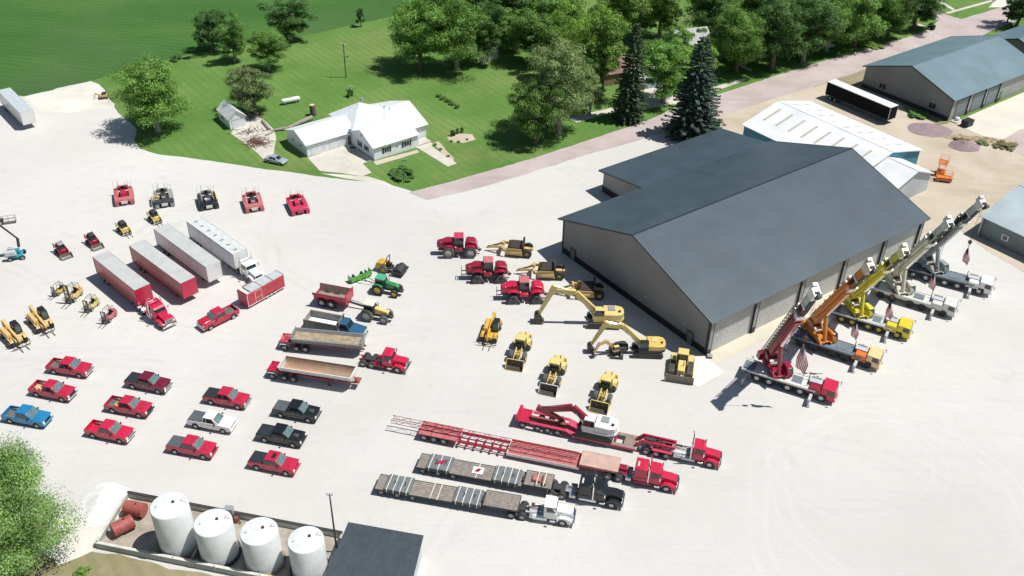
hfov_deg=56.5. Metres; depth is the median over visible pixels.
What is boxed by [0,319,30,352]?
telehandler
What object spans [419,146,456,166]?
path
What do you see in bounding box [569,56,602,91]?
leafy tree
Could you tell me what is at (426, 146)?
porch slab
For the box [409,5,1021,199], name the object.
road
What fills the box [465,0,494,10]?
leafy tree
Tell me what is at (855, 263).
overhead door
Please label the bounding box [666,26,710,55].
house
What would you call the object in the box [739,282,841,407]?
mobile crane
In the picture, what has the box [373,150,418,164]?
bare soil
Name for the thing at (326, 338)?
side dump trailer
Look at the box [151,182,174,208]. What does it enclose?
crawler machine
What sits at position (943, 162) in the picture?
scissor lift
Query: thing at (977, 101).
overhead door
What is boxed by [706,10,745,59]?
leafy tree
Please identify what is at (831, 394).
side window
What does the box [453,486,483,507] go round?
mat stack
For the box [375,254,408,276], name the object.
soil roller
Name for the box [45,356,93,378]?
pickup truck
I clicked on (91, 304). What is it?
forklift
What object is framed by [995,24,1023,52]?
metal building
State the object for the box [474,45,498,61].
shed
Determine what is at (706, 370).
concrete pad
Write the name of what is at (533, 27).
leafy tree
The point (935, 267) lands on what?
hook block
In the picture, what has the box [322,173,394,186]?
bare soil
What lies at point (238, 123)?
garage door
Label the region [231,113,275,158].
driveway
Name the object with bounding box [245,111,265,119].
branch pile
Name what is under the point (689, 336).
walk door
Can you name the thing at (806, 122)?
metal building
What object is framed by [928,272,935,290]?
flag
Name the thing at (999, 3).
side drive
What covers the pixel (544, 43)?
leafy tree
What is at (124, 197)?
crawler machine
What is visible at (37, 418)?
pickup truck
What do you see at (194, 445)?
pickup truck
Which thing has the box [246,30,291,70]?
leafy tree
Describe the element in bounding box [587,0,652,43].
leafy tree
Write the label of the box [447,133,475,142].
flower bed soil
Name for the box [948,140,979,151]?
gravel pile
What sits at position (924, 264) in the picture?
mobile crane
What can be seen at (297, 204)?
crawler machine
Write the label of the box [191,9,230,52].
leafy tree
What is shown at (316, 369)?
side dump trailer
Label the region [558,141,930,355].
metal building
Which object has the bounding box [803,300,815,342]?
hook block
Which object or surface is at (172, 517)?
storage tank
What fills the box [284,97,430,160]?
house
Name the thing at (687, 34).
leafy tree
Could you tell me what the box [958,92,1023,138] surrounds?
concrete apron
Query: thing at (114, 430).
pickup truck
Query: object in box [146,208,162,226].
skid steer
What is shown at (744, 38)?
leafy tree
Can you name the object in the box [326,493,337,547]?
utility pole
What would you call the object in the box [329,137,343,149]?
garage door
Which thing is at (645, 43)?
leafy tree
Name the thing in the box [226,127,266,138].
branch pile
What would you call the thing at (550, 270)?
pull scraper
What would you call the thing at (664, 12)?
leafy tree
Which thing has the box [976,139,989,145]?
bush
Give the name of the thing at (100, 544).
tank enclosure
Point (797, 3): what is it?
leafy tree
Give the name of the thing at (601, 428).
excavator
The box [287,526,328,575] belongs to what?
storage tank
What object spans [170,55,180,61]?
bush
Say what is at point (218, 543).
storage tank
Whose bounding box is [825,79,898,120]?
box trailer
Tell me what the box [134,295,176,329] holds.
road tractor
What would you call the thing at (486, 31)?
leafy tree
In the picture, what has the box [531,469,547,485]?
rigging gear
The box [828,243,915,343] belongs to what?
mobile crane
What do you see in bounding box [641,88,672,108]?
garage drive
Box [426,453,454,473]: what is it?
mat stack
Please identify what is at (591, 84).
leafy tree
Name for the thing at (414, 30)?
leafy tree
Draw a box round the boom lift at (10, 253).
[0,214,25,261]
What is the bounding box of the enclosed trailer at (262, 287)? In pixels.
[237,269,284,306]
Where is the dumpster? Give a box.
[961,117,974,127]
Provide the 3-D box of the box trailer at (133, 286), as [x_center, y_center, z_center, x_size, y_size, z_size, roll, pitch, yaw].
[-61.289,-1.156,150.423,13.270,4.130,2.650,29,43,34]
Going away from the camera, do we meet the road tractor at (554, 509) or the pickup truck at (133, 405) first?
the road tractor at (554, 509)
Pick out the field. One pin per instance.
(47, 45)
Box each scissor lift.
[935,154,950,174]
[935,169,953,182]
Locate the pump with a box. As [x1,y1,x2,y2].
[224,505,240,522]
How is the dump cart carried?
on the gravel yard at (906, 459)
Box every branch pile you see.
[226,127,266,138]
[239,135,275,149]
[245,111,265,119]
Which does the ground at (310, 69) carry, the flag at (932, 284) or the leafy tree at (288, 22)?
the leafy tree at (288, 22)
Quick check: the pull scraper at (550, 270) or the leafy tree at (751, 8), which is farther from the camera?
the leafy tree at (751, 8)
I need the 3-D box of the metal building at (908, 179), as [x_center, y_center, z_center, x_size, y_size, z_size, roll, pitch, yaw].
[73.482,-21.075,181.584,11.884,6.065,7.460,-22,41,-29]
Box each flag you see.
[795,344,807,374]
[851,320,858,339]
[885,302,892,319]
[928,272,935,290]
[962,247,969,264]
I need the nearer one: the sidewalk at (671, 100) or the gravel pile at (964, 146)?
the gravel pile at (964, 146)
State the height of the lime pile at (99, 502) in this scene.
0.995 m
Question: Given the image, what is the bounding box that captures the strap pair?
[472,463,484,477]
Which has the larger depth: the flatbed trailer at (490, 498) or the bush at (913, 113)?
the bush at (913, 113)
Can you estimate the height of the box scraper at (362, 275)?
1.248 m
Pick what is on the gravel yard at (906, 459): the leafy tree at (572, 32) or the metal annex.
the metal annex
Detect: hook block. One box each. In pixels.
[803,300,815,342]
[855,276,869,319]
[890,259,903,300]
[934,231,948,271]
[968,209,981,246]
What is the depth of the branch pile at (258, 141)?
194.85 m
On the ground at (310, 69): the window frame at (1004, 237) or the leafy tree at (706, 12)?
the leafy tree at (706, 12)
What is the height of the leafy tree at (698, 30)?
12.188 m
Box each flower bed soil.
[434,141,453,160]
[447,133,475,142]
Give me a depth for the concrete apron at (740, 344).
146.46 m
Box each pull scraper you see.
[486,236,532,258]
[516,258,564,280]
[563,277,604,299]
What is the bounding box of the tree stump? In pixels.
[309,104,316,116]
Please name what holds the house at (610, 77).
on the ground at (310, 69)
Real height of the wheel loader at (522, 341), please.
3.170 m
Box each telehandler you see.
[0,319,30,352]
[25,305,54,337]
[478,312,501,350]
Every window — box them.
[827,391,833,396]
[929,102,935,108]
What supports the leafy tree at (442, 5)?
on the ground at (310, 69)
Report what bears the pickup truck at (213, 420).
on the gravel yard at (906, 459)
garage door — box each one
[232,118,243,128]
[311,142,325,155]
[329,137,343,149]
[647,81,657,88]
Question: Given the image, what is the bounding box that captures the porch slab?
[416,143,432,149]
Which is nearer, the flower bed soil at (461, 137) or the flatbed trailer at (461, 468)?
the flatbed trailer at (461, 468)
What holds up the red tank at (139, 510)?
on the enclosure floor
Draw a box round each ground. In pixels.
[0,0,1023,190]
[0,518,212,575]
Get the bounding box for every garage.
[216,100,245,129]
[628,66,662,88]
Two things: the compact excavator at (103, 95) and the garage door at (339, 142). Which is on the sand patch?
the compact excavator at (103, 95)
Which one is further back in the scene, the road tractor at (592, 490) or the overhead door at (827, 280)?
the overhead door at (827, 280)
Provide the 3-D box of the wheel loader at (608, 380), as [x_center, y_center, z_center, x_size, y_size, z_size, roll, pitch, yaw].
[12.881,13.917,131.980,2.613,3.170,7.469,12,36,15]
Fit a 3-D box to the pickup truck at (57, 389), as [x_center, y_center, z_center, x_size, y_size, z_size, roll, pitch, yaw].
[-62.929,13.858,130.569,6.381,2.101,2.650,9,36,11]
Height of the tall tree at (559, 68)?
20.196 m
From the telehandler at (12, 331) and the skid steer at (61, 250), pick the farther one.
the skid steer at (61, 250)
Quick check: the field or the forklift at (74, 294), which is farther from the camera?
the field
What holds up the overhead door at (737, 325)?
in the metal building at (706, 259)
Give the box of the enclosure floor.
[102,498,338,575]
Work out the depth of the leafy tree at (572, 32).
214.89 m
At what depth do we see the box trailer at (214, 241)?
157.82 m
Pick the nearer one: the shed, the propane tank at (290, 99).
the propane tank at (290, 99)
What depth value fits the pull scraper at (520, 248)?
161.37 m
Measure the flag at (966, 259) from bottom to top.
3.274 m
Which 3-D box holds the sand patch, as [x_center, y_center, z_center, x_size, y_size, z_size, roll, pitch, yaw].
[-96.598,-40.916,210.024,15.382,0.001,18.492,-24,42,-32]
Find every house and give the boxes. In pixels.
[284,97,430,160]
[595,56,635,86]
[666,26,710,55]
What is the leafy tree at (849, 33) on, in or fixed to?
on the ground at (310, 69)
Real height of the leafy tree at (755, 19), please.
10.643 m
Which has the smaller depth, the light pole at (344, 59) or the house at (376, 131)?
the house at (376, 131)
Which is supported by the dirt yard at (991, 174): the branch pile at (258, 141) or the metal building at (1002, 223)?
the metal building at (1002, 223)
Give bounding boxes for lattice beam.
[390,415,578,459]
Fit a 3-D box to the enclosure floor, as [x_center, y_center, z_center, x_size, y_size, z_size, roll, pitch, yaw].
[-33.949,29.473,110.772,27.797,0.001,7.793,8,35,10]
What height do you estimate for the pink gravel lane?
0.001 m
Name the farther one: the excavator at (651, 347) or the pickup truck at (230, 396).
the excavator at (651, 347)
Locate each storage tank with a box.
[150,492,196,558]
[193,509,241,571]
[240,517,285,575]
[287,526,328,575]
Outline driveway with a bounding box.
[308,145,372,175]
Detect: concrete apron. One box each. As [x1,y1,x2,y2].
[550,252,916,364]
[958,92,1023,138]
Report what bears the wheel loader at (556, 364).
on the gravel yard at (906, 459)
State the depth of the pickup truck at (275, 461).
119.47 m
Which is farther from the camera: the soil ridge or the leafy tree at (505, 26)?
the leafy tree at (505, 26)
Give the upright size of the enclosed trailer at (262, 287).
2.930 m
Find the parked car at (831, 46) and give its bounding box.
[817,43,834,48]
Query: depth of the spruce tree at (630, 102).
202.60 m
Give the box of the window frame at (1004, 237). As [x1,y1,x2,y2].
[1001,234,1008,241]
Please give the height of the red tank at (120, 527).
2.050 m
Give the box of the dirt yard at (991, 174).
[716,83,1023,272]
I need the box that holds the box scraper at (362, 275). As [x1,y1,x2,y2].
[348,267,374,282]
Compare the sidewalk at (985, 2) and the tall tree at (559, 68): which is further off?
the sidewalk at (985, 2)
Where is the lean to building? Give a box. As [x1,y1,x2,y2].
[326,522,423,575]
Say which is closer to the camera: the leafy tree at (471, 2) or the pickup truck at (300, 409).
the pickup truck at (300, 409)
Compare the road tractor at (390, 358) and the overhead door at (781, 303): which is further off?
the overhead door at (781, 303)
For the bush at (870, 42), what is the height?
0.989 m
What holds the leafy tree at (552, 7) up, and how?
on the ground at (310, 69)
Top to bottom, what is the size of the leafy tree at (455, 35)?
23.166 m
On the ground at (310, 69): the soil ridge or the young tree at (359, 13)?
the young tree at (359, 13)
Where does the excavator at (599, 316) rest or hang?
on the gravel yard at (906, 459)
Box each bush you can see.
[72,565,91,575]
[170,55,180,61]
[388,164,414,181]
[857,37,885,48]
[907,109,928,118]
[955,134,969,140]
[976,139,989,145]
[992,140,1018,149]
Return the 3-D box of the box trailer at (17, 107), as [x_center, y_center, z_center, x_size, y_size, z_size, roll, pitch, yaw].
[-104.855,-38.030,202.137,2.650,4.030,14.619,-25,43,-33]
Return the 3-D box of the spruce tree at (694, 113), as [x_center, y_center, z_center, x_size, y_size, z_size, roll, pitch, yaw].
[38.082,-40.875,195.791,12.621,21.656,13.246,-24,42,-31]
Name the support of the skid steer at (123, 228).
on the gravel yard at (906, 459)
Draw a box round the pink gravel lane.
[1006,130,1023,155]
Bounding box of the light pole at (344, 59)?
[340,43,347,77]
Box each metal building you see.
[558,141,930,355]
[742,101,922,166]
[861,35,1023,120]
[874,157,934,197]
[976,184,1023,256]
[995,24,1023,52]
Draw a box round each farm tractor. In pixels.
[360,298,393,324]
[372,273,403,297]
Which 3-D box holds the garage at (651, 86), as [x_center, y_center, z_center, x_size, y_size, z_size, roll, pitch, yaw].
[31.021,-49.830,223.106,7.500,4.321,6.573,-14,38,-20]
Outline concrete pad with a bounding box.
[675,356,723,386]
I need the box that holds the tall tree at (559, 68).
[523,34,596,134]
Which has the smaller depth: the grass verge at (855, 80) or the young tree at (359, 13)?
the grass verge at (855, 80)
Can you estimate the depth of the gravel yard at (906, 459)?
133.33 m
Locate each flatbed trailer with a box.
[374,474,521,512]
[416,453,554,490]
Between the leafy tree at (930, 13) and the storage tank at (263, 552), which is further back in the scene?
the leafy tree at (930, 13)
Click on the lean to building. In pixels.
(364, 550)
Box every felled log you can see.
[261,119,270,129]
[273,115,312,130]
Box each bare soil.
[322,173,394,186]
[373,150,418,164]
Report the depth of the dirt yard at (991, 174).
193.31 m
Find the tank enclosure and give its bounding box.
[94,491,342,575]
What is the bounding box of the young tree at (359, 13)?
[356,8,364,26]
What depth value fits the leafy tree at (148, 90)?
191.81 m
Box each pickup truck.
[0,404,52,428]
[27,379,77,401]
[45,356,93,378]
[84,418,135,443]
[103,395,153,418]
[124,371,172,393]
[165,434,218,459]
[186,410,237,433]
[196,304,239,330]
[202,386,251,409]
[247,450,300,475]
[255,423,306,447]
[272,399,321,422]
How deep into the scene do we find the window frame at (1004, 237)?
166.25 m
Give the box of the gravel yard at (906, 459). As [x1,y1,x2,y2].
[0,81,1023,575]
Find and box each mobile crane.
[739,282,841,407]
[784,257,886,373]
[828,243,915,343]
[865,215,961,320]
[901,195,996,298]
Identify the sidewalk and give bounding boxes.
[569,98,655,121]
[666,78,745,103]
[739,63,751,71]
[946,0,992,13]
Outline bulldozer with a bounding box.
[665,348,694,384]
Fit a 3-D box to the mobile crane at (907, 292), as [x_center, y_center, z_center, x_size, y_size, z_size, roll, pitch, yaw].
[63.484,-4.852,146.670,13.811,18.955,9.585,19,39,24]
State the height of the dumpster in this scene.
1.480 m
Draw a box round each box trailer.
[0,88,35,125]
[92,251,153,305]
[129,240,198,298]
[154,223,222,282]
[186,216,247,269]
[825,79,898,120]
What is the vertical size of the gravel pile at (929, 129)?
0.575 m
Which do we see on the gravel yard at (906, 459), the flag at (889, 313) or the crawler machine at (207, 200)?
the crawler machine at (207, 200)
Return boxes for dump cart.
[312,283,363,308]
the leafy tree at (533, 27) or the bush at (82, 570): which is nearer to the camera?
the bush at (82, 570)
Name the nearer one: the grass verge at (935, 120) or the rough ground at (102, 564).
the rough ground at (102, 564)
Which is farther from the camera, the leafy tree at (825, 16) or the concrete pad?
the leafy tree at (825, 16)
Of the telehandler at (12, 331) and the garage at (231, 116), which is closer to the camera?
the telehandler at (12, 331)
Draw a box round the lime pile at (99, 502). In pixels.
[75,482,130,526]
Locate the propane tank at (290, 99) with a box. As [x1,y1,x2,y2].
[281,96,299,104]
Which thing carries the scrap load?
in the pickup truck at (57, 389)
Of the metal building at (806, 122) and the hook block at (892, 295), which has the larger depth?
the metal building at (806, 122)
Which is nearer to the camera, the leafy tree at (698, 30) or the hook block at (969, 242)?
the hook block at (969, 242)
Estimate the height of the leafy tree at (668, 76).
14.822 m
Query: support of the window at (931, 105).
in the metal building at (949, 78)
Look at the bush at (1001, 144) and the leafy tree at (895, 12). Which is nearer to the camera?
the bush at (1001, 144)
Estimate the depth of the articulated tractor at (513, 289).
150.13 m
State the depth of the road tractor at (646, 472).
118.20 m
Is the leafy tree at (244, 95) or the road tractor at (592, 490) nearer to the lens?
the road tractor at (592, 490)
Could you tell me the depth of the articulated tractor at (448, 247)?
160.47 m
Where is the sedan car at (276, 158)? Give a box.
[264,154,287,165]
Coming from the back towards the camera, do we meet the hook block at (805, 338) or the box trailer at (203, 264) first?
the box trailer at (203, 264)
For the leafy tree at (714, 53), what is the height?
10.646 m
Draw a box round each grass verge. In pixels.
[814,69,870,90]
[901,103,952,124]
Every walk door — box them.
[347,135,350,144]
[570,247,575,261]
[685,330,693,345]
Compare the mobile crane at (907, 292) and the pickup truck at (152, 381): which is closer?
the pickup truck at (152, 381)
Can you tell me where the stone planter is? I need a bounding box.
[950,117,961,123]
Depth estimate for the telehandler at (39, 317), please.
142.71 m
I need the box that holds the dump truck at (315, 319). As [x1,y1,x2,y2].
[303,309,368,336]
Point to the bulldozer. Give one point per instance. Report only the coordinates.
(683, 360)
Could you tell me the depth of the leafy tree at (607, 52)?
213.63 m
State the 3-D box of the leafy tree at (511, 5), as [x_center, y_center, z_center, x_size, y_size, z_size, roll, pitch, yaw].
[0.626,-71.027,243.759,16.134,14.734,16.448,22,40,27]
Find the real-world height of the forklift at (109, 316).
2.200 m
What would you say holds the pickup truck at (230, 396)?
on the gravel yard at (906, 459)
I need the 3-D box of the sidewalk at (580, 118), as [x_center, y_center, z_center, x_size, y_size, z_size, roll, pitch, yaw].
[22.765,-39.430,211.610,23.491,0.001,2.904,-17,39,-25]
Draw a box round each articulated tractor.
[437,232,480,258]
[461,256,510,283]
[496,276,546,304]
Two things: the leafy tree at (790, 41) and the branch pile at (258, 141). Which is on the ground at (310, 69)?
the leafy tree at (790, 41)
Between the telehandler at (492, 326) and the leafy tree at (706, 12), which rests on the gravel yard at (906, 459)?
the telehandler at (492, 326)
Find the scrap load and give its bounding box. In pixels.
[33,384,41,390]
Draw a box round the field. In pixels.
[0,0,412,95]
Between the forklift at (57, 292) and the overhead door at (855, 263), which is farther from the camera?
the overhead door at (855, 263)
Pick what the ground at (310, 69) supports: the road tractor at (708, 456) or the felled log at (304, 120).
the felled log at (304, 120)
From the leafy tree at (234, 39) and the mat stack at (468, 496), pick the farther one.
the leafy tree at (234, 39)
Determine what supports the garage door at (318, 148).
in the house at (376, 131)
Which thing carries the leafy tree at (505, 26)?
on the ground at (310, 69)
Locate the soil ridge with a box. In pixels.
[940,135,1020,143]
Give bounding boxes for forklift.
[48,281,65,299]
[61,282,83,308]
[80,293,99,316]
[99,304,117,328]
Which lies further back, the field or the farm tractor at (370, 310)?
the field
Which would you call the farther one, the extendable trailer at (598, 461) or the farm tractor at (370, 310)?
the farm tractor at (370, 310)
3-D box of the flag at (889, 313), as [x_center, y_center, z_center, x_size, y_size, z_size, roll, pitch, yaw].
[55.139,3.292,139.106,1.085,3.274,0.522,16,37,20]
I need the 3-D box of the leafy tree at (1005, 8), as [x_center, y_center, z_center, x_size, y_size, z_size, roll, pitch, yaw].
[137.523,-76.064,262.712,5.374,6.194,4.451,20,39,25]
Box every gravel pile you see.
[907,123,952,136]
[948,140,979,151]
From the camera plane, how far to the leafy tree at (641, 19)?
243.96 m
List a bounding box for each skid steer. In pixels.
[52,240,73,260]
[83,231,104,251]
[115,219,132,238]
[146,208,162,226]
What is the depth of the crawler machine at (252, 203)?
173.40 m
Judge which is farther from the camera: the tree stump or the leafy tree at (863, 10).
the leafy tree at (863, 10)
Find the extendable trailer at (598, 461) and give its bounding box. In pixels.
[418,420,627,473]
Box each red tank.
[109,514,135,536]
[122,500,147,518]
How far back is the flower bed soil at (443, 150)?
194.01 m
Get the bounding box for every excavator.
[94,90,107,99]
[534,284,623,329]
[536,403,618,443]
[587,320,665,358]
[591,340,627,359]
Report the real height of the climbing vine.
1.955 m
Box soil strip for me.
[38,513,102,564]
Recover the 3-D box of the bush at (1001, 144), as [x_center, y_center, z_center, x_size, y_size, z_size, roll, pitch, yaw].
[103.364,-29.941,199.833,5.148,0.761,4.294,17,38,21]
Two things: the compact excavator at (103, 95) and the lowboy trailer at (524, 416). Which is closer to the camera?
the lowboy trailer at (524, 416)
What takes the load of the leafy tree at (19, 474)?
on the rough ground at (102, 564)
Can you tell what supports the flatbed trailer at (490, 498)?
on the gravel yard at (906, 459)
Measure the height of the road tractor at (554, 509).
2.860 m
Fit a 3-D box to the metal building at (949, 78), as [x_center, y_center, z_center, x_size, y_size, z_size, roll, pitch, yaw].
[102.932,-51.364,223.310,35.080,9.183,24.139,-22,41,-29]
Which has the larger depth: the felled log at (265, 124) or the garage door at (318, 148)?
the felled log at (265, 124)
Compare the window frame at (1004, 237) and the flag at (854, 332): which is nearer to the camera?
the flag at (854, 332)
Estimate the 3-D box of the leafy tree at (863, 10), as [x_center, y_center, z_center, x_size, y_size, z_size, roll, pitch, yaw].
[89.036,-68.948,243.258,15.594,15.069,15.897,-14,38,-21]
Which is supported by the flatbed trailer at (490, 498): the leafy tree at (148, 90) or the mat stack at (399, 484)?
the mat stack at (399, 484)
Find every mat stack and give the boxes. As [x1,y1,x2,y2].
[384,474,414,495]
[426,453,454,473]
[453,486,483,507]
[492,465,521,485]
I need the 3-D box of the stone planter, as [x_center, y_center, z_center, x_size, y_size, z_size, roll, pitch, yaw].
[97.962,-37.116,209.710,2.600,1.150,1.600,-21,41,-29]
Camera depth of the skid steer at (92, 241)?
161.60 m
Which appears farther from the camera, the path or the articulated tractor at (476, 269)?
the path
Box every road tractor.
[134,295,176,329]
[231,253,263,281]
[359,347,411,372]
[507,495,575,525]
[547,470,624,508]
[604,454,679,491]
[642,431,721,467]
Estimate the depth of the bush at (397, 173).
184.49 m
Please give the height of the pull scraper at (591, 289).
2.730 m
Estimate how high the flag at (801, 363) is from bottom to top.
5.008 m
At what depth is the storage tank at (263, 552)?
105.60 m
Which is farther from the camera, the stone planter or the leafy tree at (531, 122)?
the stone planter
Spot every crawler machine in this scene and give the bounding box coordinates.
[112,182,134,206]
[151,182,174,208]
[196,185,218,210]
[241,187,263,212]
[285,189,309,215]
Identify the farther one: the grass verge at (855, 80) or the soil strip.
the grass verge at (855, 80)
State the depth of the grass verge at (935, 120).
211.29 m
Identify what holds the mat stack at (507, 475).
on the flatbed trailer at (461, 468)
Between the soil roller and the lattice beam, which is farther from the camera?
the soil roller
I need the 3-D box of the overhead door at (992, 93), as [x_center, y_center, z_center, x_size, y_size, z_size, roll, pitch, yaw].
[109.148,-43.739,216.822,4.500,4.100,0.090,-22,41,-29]
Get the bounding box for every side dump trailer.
[266,355,361,385]
[279,326,365,352]
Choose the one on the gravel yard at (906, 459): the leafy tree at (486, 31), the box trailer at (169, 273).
the box trailer at (169, 273)
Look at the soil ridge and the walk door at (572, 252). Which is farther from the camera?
the soil ridge
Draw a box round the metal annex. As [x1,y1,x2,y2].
[598,128,764,197]
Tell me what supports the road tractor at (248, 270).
on the gravel yard at (906, 459)
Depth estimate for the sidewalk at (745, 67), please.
233.63 m
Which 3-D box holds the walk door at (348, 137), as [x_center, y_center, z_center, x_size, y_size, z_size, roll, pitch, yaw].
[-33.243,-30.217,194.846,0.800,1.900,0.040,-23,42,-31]
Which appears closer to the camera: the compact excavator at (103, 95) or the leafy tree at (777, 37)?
the compact excavator at (103, 95)
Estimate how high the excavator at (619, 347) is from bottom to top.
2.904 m
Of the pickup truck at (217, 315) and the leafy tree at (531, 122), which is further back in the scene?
the leafy tree at (531, 122)
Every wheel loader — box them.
[505,331,531,372]
[538,355,566,397]
[588,371,618,415]
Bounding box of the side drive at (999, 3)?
[989,0,1007,6]
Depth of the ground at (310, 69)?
216.67 m
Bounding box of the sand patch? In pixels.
[25,82,114,112]
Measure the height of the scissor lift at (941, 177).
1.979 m
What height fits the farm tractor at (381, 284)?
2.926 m
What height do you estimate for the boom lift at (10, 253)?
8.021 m
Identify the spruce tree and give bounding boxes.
[610,23,648,126]
[661,36,725,142]
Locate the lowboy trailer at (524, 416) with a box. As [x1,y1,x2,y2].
[515,405,676,454]
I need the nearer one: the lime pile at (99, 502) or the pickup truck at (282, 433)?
the lime pile at (99, 502)
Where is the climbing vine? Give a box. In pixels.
[346,89,353,95]
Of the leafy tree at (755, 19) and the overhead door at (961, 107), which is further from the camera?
the leafy tree at (755, 19)
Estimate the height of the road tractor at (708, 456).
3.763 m
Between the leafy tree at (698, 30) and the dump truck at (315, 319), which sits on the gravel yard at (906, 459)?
the dump truck at (315, 319)
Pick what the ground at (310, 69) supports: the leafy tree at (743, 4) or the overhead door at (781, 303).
the leafy tree at (743, 4)
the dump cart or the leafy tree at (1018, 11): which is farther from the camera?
the leafy tree at (1018, 11)
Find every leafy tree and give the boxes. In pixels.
[0,429,88,575]
[107,53,192,132]
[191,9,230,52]
[216,12,248,62]
[223,65,275,113]
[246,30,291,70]
[256,0,317,42]
[385,0,451,71]
[419,0,488,69]
[427,0,472,21]
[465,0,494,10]
[468,0,506,63]
[485,0,540,20]
[494,14,526,50]
[505,0,561,61]
[506,79,564,144]
[532,0,589,34]
[534,35,557,71]
[547,1,603,78]
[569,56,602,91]
[577,64,611,114]
[579,1,629,88]
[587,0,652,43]
[628,0,653,35]
[635,37,692,103]
[640,39,671,65]
[642,0,684,40]
[664,25,695,58]
[681,0,732,29]
[681,43,718,73]
[696,27,717,59]
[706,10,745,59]
[709,0,771,71]
[726,0,754,17]
[741,0,795,23]
[745,13,772,55]
[755,0,812,70]
[782,17,804,50]
[786,0,844,62]
[789,0,844,6]
[808,0,870,51]
[843,0,891,47]
[870,0,924,37]
[901,0,948,28]
[1002,2,1014,22]
[1005,0,1023,26]
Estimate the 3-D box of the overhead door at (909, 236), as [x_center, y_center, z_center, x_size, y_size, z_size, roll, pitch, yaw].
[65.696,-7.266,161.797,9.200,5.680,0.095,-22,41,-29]
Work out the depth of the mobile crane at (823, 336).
139.37 m
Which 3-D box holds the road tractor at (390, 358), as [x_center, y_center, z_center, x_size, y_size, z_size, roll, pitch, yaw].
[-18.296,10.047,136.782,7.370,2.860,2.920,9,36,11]
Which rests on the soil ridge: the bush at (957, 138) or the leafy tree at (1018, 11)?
the bush at (957, 138)
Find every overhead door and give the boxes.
[711,304,754,350]
[755,282,800,328]
[802,262,842,299]
[843,243,882,281]
[883,225,918,258]
[953,97,969,118]
[969,91,985,111]
[984,85,999,105]
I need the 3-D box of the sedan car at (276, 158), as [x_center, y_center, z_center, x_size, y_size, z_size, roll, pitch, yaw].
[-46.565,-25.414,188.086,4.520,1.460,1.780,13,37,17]
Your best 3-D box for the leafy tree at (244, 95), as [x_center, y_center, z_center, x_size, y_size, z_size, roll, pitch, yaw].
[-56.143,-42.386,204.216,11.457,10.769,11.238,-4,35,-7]
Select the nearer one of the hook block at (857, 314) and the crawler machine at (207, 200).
the hook block at (857, 314)

